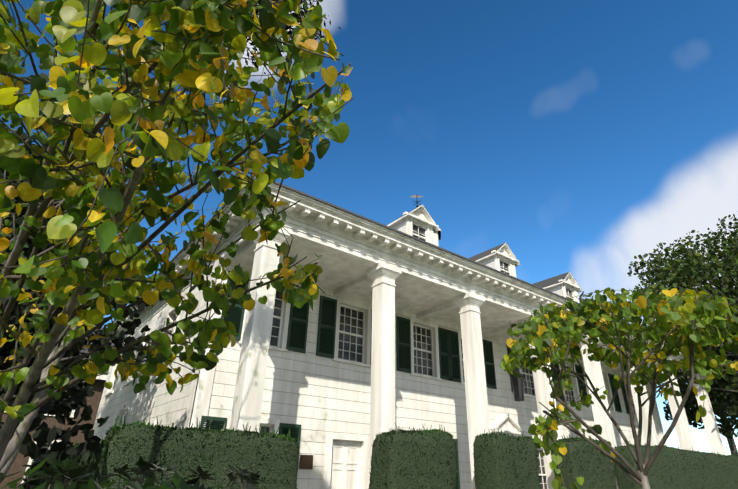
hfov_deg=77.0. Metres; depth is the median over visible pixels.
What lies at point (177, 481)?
shrub
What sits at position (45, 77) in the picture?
tree
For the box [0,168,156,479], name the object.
tree
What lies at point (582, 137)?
sky
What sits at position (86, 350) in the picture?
neighbour roof
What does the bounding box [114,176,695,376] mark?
house entablature
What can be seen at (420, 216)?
house dormers
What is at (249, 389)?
house columns
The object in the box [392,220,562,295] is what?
house dormer cheeks
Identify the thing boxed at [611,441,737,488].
hedge
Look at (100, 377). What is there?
trim
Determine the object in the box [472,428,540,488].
hedge
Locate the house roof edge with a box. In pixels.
[113,176,627,323]
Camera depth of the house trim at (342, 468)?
11.55 m
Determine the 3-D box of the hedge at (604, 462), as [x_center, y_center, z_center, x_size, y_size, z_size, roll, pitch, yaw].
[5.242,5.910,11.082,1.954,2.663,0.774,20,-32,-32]
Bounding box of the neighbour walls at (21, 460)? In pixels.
[0,379,105,488]
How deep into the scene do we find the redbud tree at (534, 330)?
5.05 m
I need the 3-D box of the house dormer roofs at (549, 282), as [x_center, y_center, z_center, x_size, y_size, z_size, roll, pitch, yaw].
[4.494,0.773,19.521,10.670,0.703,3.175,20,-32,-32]
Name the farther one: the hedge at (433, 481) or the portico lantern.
the portico lantern
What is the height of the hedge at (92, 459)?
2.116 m
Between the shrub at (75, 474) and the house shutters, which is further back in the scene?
the house shutters
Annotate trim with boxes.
[4,374,106,482]
[94,241,687,488]
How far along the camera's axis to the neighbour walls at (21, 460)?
23.29 m
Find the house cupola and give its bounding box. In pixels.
[434,228,440,245]
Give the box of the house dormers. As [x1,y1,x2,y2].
[387,204,581,302]
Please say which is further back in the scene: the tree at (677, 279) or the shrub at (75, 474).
the tree at (677, 279)
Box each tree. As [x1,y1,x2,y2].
[0,0,353,483]
[0,48,133,235]
[0,131,96,405]
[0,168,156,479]
[500,285,737,488]
[627,214,737,414]
[645,232,737,422]
[663,378,737,454]
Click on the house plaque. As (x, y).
(305, 461)
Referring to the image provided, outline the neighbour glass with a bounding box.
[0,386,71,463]
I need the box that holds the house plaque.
[299,455,312,468]
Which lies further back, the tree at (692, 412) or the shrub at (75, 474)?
the tree at (692, 412)
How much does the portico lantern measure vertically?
2.330 m
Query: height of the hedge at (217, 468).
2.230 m
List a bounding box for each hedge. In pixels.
[28,439,102,488]
[91,414,299,488]
[368,423,456,488]
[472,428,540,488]
[550,434,616,488]
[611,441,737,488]
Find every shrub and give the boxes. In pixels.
[0,465,160,488]
[1,455,261,488]
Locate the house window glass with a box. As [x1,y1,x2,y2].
[170,224,636,488]
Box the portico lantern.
[510,323,523,401]
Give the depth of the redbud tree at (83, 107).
2.41 m
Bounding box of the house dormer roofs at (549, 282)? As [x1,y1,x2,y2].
[386,205,581,291]
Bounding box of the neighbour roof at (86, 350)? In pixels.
[65,328,113,374]
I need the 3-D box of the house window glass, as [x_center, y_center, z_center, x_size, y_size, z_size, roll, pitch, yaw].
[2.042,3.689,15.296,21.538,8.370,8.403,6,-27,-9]
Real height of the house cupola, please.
1.600 m
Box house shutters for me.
[200,271,633,488]
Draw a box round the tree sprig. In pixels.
[165,0,340,73]
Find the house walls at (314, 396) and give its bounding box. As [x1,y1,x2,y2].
[91,269,660,488]
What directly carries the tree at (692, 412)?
on the ground
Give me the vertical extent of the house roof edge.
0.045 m
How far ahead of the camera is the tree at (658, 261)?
29.71 m
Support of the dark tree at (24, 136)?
on the ground
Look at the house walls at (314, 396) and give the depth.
11.47 m
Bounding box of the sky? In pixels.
[0,0,737,455]
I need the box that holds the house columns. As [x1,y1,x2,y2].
[229,226,725,488]

